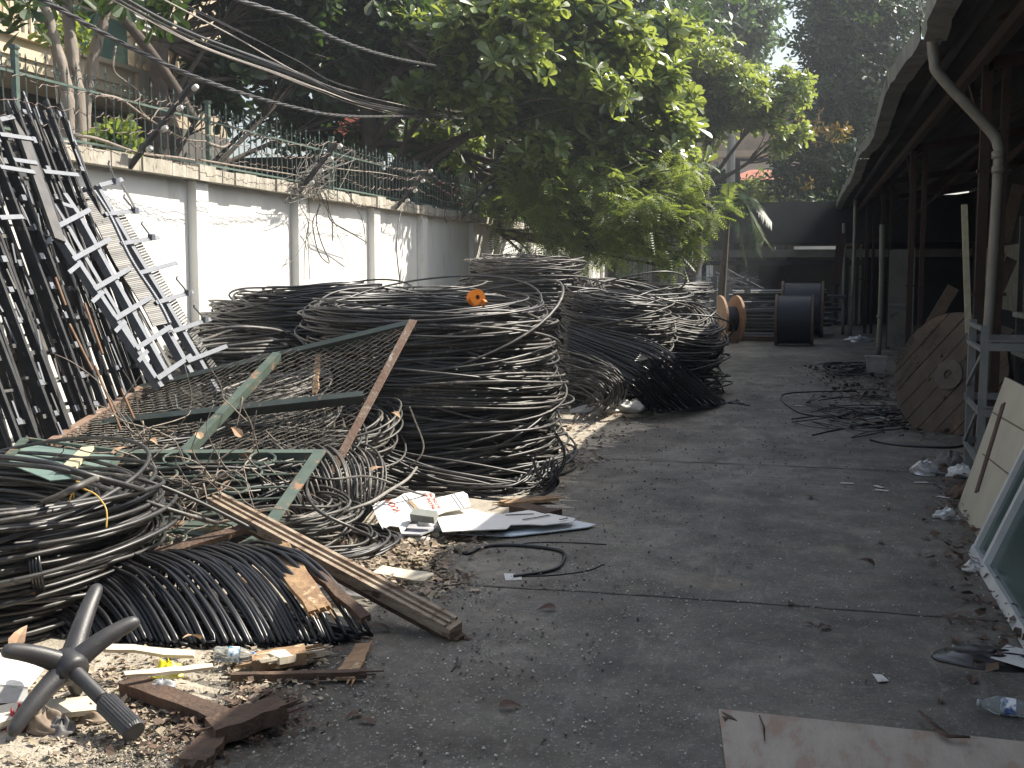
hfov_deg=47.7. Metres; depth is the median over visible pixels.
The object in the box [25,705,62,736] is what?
paper clump
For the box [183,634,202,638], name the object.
dead leaf
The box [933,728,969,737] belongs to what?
bark strip
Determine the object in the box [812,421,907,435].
loose cable
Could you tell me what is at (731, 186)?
palm
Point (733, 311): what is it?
cable reel
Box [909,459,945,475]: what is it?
crumpled bag
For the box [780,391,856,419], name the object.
loose cable
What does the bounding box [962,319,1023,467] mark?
steel trestle
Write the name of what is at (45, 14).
slender tree
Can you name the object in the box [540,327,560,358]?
cable coil
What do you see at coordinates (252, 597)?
scrap plank
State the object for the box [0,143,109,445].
steel ladder rack
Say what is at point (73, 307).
steel ladder rack
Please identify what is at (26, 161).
loose flat bar
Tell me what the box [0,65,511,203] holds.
barbed wire
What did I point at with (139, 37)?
leaning pole
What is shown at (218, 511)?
loose cable
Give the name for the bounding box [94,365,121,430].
rusty rod
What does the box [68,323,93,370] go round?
rusty rod
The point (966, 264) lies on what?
wooden batten
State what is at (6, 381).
steel ladder rack
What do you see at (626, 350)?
cable sweep
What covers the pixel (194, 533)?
bent gate scrap
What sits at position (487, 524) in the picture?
white board sheet
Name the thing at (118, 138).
leafy plant
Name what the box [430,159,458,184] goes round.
flowering shrub
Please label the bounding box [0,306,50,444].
steel ladder rack
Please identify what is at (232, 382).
cable coil
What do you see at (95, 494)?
yellow string
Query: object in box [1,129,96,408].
steel ladder rack
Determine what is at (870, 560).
dead leaf
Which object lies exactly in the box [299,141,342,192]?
wire bracket
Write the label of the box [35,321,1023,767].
ground
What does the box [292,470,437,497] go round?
loose cable
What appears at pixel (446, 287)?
cable coil
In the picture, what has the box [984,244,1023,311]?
corrugated partition
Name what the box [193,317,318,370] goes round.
cable coil
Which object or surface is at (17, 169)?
loose flat bar
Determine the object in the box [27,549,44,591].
binding strap
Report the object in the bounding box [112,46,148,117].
dry branch
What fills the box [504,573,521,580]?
paper square
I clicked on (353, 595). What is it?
crumpled bag
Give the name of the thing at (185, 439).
cable coil
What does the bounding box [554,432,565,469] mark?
loose cable
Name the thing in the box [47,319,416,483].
chain link gate
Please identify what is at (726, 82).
almond tree
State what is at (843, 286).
down pipe
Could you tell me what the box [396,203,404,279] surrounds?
hanging wire
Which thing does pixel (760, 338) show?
scrap plank
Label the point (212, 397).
cable coil
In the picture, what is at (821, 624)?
dead leaf
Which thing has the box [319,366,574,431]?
cable coil
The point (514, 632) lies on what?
gravel grit
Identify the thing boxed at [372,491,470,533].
printed carton
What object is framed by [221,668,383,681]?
scrap plank
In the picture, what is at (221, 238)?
boundary wall
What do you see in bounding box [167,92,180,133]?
dry branch
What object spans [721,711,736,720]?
split corner
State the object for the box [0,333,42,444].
steel ladder rack
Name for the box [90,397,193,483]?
dry brush
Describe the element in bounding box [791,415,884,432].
loose cable
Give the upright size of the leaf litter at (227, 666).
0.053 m
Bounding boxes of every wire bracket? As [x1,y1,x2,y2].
[128,81,198,168]
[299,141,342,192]
[396,167,432,208]
[461,184,491,218]
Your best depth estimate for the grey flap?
7.25 m
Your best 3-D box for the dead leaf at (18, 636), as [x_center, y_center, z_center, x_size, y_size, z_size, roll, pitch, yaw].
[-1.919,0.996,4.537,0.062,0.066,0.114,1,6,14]
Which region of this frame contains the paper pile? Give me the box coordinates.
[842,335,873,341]
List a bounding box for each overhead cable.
[37,0,462,119]
[111,0,459,127]
[115,0,462,117]
[163,0,445,113]
[173,0,395,97]
[235,0,447,68]
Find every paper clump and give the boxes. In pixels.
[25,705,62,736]
[75,702,106,725]
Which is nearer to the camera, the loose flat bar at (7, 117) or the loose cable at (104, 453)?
the loose cable at (104, 453)
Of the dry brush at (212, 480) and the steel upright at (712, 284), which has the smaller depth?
the dry brush at (212, 480)
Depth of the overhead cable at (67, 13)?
10.66 m
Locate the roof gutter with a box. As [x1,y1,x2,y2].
[836,0,961,208]
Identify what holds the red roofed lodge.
on the ground at (677, 733)
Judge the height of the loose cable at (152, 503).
0.240 m
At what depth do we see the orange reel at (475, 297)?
8.91 m
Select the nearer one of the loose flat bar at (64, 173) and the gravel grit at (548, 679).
the gravel grit at (548, 679)
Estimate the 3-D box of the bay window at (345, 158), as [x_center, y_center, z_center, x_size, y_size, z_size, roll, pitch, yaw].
[-3.474,-4.092,26.164,1.300,4.050,1.200,1,6,14]
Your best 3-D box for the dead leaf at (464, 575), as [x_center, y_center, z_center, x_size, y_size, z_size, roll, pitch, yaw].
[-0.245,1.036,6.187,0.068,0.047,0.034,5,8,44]
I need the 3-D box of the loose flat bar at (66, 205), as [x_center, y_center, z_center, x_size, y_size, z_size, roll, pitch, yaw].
[-3.167,-1.274,8.240,0.024,0.046,0.098,2,6,20]
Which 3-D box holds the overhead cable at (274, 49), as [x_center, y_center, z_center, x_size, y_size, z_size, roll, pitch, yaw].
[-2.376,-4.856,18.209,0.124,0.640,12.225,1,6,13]
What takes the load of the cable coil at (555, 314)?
on the cable coil at (554, 334)
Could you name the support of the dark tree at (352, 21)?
on the ground at (677, 733)
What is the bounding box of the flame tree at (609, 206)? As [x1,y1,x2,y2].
[439,109,747,287]
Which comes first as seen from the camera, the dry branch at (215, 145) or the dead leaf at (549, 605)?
the dead leaf at (549, 605)
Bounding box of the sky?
[227,0,968,221]
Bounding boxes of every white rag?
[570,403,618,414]
[609,398,647,412]
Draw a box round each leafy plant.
[27,13,95,127]
[80,114,144,155]
[694,162,726,284]
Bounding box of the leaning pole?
[111,9,198,122]
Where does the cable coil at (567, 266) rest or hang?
on the cable coil at (546, 286)
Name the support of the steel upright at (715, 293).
on the ground at (677, 733)
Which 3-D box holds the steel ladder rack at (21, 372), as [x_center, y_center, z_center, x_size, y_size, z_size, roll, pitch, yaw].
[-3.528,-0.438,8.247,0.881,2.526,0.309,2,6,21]
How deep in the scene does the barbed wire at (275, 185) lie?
12.75 m
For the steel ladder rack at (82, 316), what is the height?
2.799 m
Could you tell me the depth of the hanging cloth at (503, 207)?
23.49 m
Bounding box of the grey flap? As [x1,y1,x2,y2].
[402,521,435,535]
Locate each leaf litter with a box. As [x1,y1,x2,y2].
[0,626,369,767]
[104,676,330,767]
[238,510,500,611]
[514,406,667,496]
[790,364,963,440]
[892,451,1023,674]
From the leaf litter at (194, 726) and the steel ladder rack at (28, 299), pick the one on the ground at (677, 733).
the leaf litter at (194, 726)
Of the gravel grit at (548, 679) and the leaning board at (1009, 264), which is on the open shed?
the leaning board at (1009, 264)
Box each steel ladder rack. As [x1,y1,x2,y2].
[0,110,129,448]
[0,120,121,445]
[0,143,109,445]
[0,189,90,448]
[0,197,67,405]
[0,221,56,438]
[0,239,78,448]
[0,244,57,445]
[0,268,47,444]
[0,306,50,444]
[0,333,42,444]
[0,371,23,446]
[0,383,32,443]
[0,419,9,448]
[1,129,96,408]
[9,91,148,441]
[13,152,107,431]
[25,121,135,414]
[27,106,153,413]
[42,98,179,423]
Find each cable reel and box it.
[717,295,745,342]
[774,294,814,345]
[781,281,823,336]
[892,312,1023,435]
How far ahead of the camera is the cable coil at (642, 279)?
19.63 m
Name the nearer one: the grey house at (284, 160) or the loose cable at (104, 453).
the loose cable at (104, 453)
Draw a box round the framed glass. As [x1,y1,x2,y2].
[968,445,1023,648]
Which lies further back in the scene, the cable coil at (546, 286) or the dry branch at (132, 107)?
the cable coil at (546, 286)
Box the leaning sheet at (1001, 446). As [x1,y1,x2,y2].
[958,377,1023,535]
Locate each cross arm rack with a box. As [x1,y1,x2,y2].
[44,193,192,390]
[75,160,227,394]
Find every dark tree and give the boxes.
[144,0,467,203]
[227,0,745,215]
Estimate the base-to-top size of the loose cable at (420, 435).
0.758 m
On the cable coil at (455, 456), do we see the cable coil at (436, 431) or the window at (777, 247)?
the cable coil at (436, 431)
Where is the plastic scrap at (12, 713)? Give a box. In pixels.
[5,703,27,732]
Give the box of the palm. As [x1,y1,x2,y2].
[694,182,775,298]
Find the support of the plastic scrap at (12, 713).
on the scrap plank at (75, 706)
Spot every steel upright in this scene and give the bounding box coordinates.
[710,276,713,322]
[714,276,717,324]
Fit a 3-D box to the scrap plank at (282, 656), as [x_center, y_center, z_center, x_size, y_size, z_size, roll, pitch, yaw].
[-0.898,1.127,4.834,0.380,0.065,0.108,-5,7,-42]
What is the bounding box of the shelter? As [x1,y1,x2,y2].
[688,199,975,324]
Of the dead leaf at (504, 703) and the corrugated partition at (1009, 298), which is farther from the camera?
the corrugated partition at (1009, 298)
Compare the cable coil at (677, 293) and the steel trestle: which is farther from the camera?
the cable coil at (677, 293)
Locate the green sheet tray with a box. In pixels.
[0,437,123,480]
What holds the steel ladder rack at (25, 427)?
on the sand drift ground at (16, 748)
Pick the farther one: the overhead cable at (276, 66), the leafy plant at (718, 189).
the leafy plant at (718, 189)
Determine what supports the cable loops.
on the ground at (677, 733)
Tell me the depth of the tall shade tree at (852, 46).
39.03 m
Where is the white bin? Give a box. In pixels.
[865,355,887,376]
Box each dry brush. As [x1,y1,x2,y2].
[53,353,191,466]
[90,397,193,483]
[125,420,266,543]
[165,478,296,539]
[185,397,327,512]
[212,371,290,448]
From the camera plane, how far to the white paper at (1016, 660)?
4.90 m
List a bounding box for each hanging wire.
[282,213,323,266]
[299,194,308,264]
[308,190,309,279]
[312,192,329,263]
[319,191,366,242]
[325,193,336,226]
[346,191,365,244]
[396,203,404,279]
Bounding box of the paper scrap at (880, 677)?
[873,674,888,681]
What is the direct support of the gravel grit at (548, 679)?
on the ground at (677, 733)
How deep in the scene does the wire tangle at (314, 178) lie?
14.09 m
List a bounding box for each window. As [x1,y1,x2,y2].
[21,0,63,43]
[124,0,158,69]
[327,118,387,196]
[776,246,793,249]
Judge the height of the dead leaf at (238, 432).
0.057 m
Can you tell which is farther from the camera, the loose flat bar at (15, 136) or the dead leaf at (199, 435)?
the loose flat bar at (15, 136)
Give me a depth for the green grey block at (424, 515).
7.23 m
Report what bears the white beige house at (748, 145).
on the ground at (677, 733)
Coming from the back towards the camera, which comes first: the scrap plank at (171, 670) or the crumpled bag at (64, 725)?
the scrap plank at (171, 670)
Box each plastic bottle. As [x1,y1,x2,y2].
[213,646,255,662]
[977,696,1023,716]
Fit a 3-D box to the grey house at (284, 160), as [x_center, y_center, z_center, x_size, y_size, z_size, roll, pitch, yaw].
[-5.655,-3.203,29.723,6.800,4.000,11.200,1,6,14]
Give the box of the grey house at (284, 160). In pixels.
[230,156,414,203]
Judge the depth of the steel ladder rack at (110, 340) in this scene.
8.35 m
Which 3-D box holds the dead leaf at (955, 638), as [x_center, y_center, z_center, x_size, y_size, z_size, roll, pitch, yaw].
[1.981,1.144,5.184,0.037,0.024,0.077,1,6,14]
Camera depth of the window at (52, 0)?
17.66 m
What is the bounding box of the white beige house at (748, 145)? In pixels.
[673,104,874,309]
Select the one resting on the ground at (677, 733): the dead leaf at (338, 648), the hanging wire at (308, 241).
the dead leaf at (338, 648)
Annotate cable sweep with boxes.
[257,434,454,510]
[341,433,568,496]
[562,345,626,413]
[563,319,722,413]
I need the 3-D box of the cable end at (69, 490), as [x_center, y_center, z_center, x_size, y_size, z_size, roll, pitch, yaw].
[-2.001,0.495,5.081,0.361,0.172,0.236,1,6,14]
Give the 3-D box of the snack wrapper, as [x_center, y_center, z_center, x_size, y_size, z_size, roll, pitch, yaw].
[-1.362,1.119,4.564,0.150,0.085,0.080,-1,6,-12]
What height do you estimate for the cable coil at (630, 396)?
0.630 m
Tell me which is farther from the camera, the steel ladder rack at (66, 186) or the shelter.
the shelter
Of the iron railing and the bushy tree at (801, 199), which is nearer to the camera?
the iron railing
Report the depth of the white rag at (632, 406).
13.68 m
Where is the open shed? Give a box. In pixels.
[843,0,1023,445]
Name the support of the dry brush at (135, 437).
on the sand drift ground at (16, 748)
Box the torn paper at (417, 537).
[394,532,437,541]
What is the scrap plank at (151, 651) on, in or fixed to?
on the sand drift ground at (16, 748)
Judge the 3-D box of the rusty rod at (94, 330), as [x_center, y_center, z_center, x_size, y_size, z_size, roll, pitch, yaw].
[-2.782,-0.369,7.696,0.018,0.340,0.266,-5,8,-43]
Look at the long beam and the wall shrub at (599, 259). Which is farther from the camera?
the wall shrub at (599, 259)
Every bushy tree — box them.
[663,166,847,249]
[740,174,786,249]
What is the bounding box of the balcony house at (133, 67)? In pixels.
[0,0,229,171]
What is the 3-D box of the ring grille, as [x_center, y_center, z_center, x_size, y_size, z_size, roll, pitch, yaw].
[-1.746,0.625,6.732,1.289,0.367,0.973,-1,6,-7]
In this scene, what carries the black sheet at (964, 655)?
on the ground at (677, 733)
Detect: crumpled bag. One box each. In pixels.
[48,714,76,738]
[151,677,175,687]
[317,584,365,600]
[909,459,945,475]
[932,505,960,519]
[933,450,962,467]
[945,462,970,477]
[962,559,980,572]
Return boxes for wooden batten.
[961,204,970,333]
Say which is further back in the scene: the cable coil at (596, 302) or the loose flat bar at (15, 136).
the cable coil at (596, 302)
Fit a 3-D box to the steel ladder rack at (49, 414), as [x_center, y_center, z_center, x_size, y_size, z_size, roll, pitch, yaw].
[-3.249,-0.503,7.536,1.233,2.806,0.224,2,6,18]
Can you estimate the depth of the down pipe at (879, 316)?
23.06 m
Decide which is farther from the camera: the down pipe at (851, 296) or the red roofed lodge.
the red roofed lodge
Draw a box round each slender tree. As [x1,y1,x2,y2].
[0,0,190,137]
[61,0,86,146]
[83,0,112,147]
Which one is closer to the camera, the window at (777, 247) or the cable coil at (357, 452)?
the cable coil at (357, 452)
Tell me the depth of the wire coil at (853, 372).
19.10 m
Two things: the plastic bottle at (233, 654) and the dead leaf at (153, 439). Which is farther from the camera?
the dead leaf at (153, 439)
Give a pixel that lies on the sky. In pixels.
(777, 60)
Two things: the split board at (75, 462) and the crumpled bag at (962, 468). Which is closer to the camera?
the split board at (75, 462)
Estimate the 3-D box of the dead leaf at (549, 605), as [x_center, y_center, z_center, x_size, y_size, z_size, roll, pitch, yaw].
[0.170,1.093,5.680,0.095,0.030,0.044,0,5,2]
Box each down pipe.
[841,223,845,333]
[848,200,856,336]
[876,224,884,354]
[927,41,1005,452]
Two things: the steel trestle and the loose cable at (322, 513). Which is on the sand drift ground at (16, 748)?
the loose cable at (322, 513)
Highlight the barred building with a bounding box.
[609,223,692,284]
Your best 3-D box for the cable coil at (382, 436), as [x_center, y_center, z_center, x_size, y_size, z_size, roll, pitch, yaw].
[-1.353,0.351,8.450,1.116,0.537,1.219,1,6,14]
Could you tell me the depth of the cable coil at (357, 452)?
7.84 m
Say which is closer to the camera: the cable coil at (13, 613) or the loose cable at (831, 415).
the cable coil at (13, 613)
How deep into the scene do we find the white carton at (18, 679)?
4.50 m
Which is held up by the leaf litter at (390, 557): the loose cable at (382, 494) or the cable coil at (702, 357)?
the loose cable at (382, 494)
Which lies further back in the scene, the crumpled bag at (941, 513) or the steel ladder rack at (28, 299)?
the steel ladder rack at (28, 299)
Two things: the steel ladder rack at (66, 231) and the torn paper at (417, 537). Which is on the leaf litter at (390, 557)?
the torn paper at (417, 537)
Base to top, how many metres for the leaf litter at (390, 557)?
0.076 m
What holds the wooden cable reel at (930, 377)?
on the ground at (677, 733)
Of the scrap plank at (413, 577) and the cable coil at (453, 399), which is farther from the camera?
the cable coil at (453, 399)
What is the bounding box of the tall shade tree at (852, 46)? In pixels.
[763,0,925,248]
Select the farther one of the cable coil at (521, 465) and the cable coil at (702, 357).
the cable coil at (702, 357)
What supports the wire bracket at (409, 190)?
attached to the boundary wall at (221, 238)
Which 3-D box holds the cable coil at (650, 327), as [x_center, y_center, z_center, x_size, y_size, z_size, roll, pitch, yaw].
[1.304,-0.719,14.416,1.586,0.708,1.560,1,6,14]
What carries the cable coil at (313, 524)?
on the sand drift ground at (16, 748)
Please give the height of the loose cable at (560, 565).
0.019 m
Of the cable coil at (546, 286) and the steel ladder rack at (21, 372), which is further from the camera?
the cable coil at (546, 286)
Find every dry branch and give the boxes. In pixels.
[73,133,194,160]
[98,93,206,141]
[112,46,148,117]
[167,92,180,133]
[198,159,324,179]
[207,142,229,148]
[323,166,413,179]
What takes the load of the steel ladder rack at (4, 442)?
on the sand drift ground at (16, 748)
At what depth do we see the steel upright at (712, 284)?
25.83 m
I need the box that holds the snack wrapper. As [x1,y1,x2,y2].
[150,659,185,679]
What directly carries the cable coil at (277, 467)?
on the sand drift ground at (16, 748)
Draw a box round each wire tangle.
[280,145,355,206]
[791,386,910,437]
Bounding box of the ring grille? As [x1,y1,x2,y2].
[114,449,325,533]
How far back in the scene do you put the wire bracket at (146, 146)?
10.28 m
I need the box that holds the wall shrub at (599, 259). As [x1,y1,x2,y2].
[461,185,642,277]
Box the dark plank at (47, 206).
[5,100,65,243]
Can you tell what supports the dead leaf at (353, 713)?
on the ground at (677, 733)
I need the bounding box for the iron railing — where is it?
[0,44,587,232]
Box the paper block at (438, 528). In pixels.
[418,521,441,532]
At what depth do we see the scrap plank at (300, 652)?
4.78 m
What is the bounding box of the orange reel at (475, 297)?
[467,289,486,306]
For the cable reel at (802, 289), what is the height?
1.440 m
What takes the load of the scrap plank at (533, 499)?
on the sand drift ground at (16, 748)
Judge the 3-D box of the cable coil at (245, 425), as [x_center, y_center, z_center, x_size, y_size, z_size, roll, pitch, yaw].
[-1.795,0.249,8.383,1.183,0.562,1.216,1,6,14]
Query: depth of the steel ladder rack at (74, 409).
7.86 m
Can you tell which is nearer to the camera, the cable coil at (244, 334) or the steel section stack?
the cable coil at (244, 334)
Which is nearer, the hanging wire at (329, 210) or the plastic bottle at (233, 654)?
the plastic bottle at (233, 654)
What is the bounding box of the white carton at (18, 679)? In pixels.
[0,653,43,703]
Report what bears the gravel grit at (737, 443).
on the ground at (677, 733)
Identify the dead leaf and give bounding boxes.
[8,625,27,643]
[150,437,157,444]
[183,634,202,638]
[195,432,203,438]
[231,427,242,436]
[311,676,319,685]
[332,646,347,651]
[345,710,361,718]
[357,717,375,723]
[372,623,389,630]
[461,573,469,581]
[499,699,521,706]
[538,603,555,609]
[817,622,829,628]
[860,558,874,565]
[950,636,958,644]
[966,674,978,682]
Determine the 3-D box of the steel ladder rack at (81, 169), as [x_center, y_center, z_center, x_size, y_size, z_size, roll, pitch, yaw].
[-2.938,-0.680,8.728,1.220,2.919,0.268,2,6,18]
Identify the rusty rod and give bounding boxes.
[54,277,66,305]
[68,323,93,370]
[83,303,103,354]
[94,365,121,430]
[120,388,134,419]
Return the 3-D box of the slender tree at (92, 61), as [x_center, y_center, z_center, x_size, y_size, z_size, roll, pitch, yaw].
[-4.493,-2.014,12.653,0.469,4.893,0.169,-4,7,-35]
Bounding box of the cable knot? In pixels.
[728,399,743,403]
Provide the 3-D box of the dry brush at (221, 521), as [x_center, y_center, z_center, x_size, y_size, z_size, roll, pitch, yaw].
[-1.486,0.677,6.137,0.673,0.399,0.358,-1,6,-15]
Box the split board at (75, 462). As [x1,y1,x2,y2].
[64,446,93,467]
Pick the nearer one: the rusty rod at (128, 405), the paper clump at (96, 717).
the paper clump at (96, 717)
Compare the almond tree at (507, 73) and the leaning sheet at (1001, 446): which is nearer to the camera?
the leaning sheet at (1001, 446)
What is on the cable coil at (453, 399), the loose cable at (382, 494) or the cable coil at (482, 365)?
the cable coil at (482, 365)
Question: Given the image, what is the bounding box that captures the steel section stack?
[729,289,845,335]
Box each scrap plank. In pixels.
[0,696,96,727]
[103,644,194,658]
[118,675,257,744]
[124,663,213,677]
[138,525,251,564]
[179,729,226,767]
[190,694,303,743]
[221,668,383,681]
[236,643,324,670]
[240,576,292,611]
[254,644,332,664]
[267,541,335,618]
[287,544,371,626]
[312,353,321,395]
[335,640,371,686]
[368,565,437,585]
[492,495,562,505]
[509,503,561,515]
[728,335,773,341]
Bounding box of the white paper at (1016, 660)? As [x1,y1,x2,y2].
[991,645,1023,667]
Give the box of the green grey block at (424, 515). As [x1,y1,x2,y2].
[410,508,437,523]
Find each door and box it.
[758,265,778,289]
[811,265,831,318]
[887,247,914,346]
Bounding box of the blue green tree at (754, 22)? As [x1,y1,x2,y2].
[652,0,792,71]
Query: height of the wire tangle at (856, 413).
0.053 m
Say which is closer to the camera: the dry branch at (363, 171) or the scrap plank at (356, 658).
the scrap plank at (356, 658)
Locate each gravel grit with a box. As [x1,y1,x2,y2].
[0,657,346,767]
[54,454,866,767]
[81,553,808,767]
[466,461,999,759]
[559,353,951,501]
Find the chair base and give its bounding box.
[1,583,144,740]
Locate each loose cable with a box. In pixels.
[52,446,182,497]
[72,476,218,524]
[88,470,256,532]
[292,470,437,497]
[305,478,372,548]
[321,542,454,551]
[322,466,417,540]
[409,407,423,465]
[453,543,566,577]
[468,469,559,500]
[481,457,548,499]
[522,542,606,544]
[525,563,604,576]
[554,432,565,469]
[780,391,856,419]
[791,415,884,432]
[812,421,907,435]
[869,439,963,448]
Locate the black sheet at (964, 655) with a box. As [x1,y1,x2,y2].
[931,644,1023,671]
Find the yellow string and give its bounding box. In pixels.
[69,481,107,527]
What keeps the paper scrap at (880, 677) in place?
on the ground at (677, 733)
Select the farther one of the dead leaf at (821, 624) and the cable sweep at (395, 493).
the cable sweep at (395, 493)
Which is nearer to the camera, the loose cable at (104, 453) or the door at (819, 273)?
the loose cable at (104, 453)
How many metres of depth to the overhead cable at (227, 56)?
12.30 m
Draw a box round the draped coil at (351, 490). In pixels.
[220,442,386,522]
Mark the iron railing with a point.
(14, 65)
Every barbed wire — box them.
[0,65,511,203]
[0,98,518,210]
[0,112,518,215]
[9,140,531,230]
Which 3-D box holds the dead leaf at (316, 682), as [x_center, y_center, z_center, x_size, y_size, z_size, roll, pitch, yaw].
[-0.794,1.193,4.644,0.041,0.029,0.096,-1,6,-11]
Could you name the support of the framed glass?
on the ground at (677, 733)
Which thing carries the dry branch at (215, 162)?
on the boundary wall at (221, 238)
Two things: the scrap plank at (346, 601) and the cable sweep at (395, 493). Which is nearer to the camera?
the scrap plank at (346, 601)
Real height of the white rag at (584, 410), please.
0.132 m
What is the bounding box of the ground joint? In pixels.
[434,335,1007,621]
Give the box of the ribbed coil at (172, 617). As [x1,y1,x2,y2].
[17,540,372,649]
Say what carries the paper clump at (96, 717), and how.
on the sand drift ground at (16, 748)
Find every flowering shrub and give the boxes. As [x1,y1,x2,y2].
[418,174,464,211]
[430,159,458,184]
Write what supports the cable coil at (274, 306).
on the cable coil at (244, 334)
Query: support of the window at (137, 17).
in the balcony house at (133, 67)
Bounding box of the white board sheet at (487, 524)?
[437,509,595,536]
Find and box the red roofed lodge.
[740,170,782,249]
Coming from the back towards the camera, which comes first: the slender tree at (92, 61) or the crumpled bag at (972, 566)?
the slender tree at (92, 61)
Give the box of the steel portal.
[715,111,777,303]
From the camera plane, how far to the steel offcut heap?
32.38 m
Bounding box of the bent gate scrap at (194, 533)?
[136,520,261,550]
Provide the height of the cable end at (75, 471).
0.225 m
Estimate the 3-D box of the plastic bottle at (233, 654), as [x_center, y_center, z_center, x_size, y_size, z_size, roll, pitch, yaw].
[-1.156,1.125,4.821,0.173,0.073,0.067,-1,6,-7]
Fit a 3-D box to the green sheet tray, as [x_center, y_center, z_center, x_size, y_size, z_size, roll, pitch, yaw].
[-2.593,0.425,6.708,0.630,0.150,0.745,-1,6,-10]
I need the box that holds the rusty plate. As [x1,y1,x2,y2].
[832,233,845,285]
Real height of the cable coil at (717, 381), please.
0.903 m
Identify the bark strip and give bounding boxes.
[759,715,764,740]
[917,710,945,731]
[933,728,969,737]
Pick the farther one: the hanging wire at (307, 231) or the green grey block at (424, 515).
the hanging wire at (307, 231)
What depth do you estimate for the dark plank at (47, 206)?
8.09 m
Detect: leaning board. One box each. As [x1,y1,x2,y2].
[925,284,958,323]
[1003,256,1016,292]
[1005,183,1023,242]
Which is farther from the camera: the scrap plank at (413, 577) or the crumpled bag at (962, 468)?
the crumpled bag at (962, 468)
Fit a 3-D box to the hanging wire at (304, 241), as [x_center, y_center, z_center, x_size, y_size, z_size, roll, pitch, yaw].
[-2.475,-1.732,13.767,0.021,0.672,1.278,1,6,13]
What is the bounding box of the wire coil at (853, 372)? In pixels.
[815,362,874,375]
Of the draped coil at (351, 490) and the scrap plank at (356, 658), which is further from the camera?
the draped coil at (351, 490)
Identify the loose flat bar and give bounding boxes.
[0,114,15,121]
[0,132,33,140]
[0,165,35,173]
[0,214,24,219]
[13,157,37,164]
[42,169,79,176]
[62,202,72,208]
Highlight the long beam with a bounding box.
[206,491,471,641]
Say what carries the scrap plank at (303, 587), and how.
on the ribbed coil at (172, 617)
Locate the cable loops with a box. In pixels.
[634,349,725,410]
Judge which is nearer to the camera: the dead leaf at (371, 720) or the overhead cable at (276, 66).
the dead leaf at (371, 720)
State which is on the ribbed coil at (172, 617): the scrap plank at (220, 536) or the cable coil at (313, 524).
the scrap plank at (220, 536)
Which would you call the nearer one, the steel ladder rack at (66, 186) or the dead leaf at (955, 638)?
the dead leaf at (955, 638)
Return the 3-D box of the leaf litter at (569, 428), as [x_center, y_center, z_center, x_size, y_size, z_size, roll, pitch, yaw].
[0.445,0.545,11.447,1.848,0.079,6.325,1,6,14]
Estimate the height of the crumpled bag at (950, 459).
0.165 m
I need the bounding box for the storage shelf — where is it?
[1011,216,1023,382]
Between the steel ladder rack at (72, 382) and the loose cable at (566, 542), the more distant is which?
the steel ladder rack at (72, 382)
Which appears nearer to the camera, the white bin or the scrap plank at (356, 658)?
the scrap plank at (356, 658)
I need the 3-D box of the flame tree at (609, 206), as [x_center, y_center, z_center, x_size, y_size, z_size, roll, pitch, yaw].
[0.220,-3.282,21.399,3.601,5.858,7.889,-4,7,-38]
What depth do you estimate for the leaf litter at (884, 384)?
15.57 m
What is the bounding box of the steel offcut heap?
[679,269,771,313]
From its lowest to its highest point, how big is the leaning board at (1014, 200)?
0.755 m
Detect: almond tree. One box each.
[359,0,719,200]
[675,31,818,300]
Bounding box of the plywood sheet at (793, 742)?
[719,709,1023,767]
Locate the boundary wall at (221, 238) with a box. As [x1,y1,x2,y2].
[0,132,608,444]
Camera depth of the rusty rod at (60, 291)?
7.59 m
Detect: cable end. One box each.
[0,454,144,491]
[0,461,131,489]
[29,475,99,505]
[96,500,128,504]
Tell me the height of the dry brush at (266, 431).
0.734 m
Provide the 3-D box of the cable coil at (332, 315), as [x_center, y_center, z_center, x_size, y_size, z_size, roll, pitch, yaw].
[-0.729,-0.645,9.820,2.153,0.554,2.248,1,6,14]
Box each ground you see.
[0,394,676,767]
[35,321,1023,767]
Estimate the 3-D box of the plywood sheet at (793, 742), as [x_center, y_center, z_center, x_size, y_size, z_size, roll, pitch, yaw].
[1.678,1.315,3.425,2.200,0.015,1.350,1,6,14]
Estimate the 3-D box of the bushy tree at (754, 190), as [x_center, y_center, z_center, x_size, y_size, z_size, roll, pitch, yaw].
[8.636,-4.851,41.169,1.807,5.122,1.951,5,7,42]
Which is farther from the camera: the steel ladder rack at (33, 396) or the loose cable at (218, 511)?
the steel ladder rack at (33, 396)
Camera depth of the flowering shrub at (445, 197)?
21.21 m
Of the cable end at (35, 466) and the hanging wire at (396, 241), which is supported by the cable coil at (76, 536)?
the cable end at (35, 466)
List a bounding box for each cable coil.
[0,436,182,604]
[0,515,150,646]
[48,409,241,486]
[118,435,325,520]
[163,325,306,387]
[179,372,338,433]
[179,378,345,460]
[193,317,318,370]
[196,279,422,343]
[212,367,339,422]
[216,362,307,395]
[220,413,373,501]
[227,485,363,545]
[250,389,406,468]
[264,522,400,560]
[294,275,550,347]
[298,333,559,396]
[319,279,564,383]
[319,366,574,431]
[321,362,564,466]
[358,280,505,299]
[367,404,561,470]
[400,424,577,480]
[457,270,586,307]
[463,253,587,283]
[503,292,561,337]
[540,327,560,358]
[543,357,584,372]
[551,325,676,389]
[556,301,680,353]
[558,286,666,318]
[558,357,675,409]
[565,271,697,318]
[579,277,648,285]
[583,277,728,354]
[645,281,717,319]
[656,328,732,397]
[666,310,733,381]
[672,310,721,362]
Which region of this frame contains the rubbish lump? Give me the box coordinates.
[945,480,966,498]

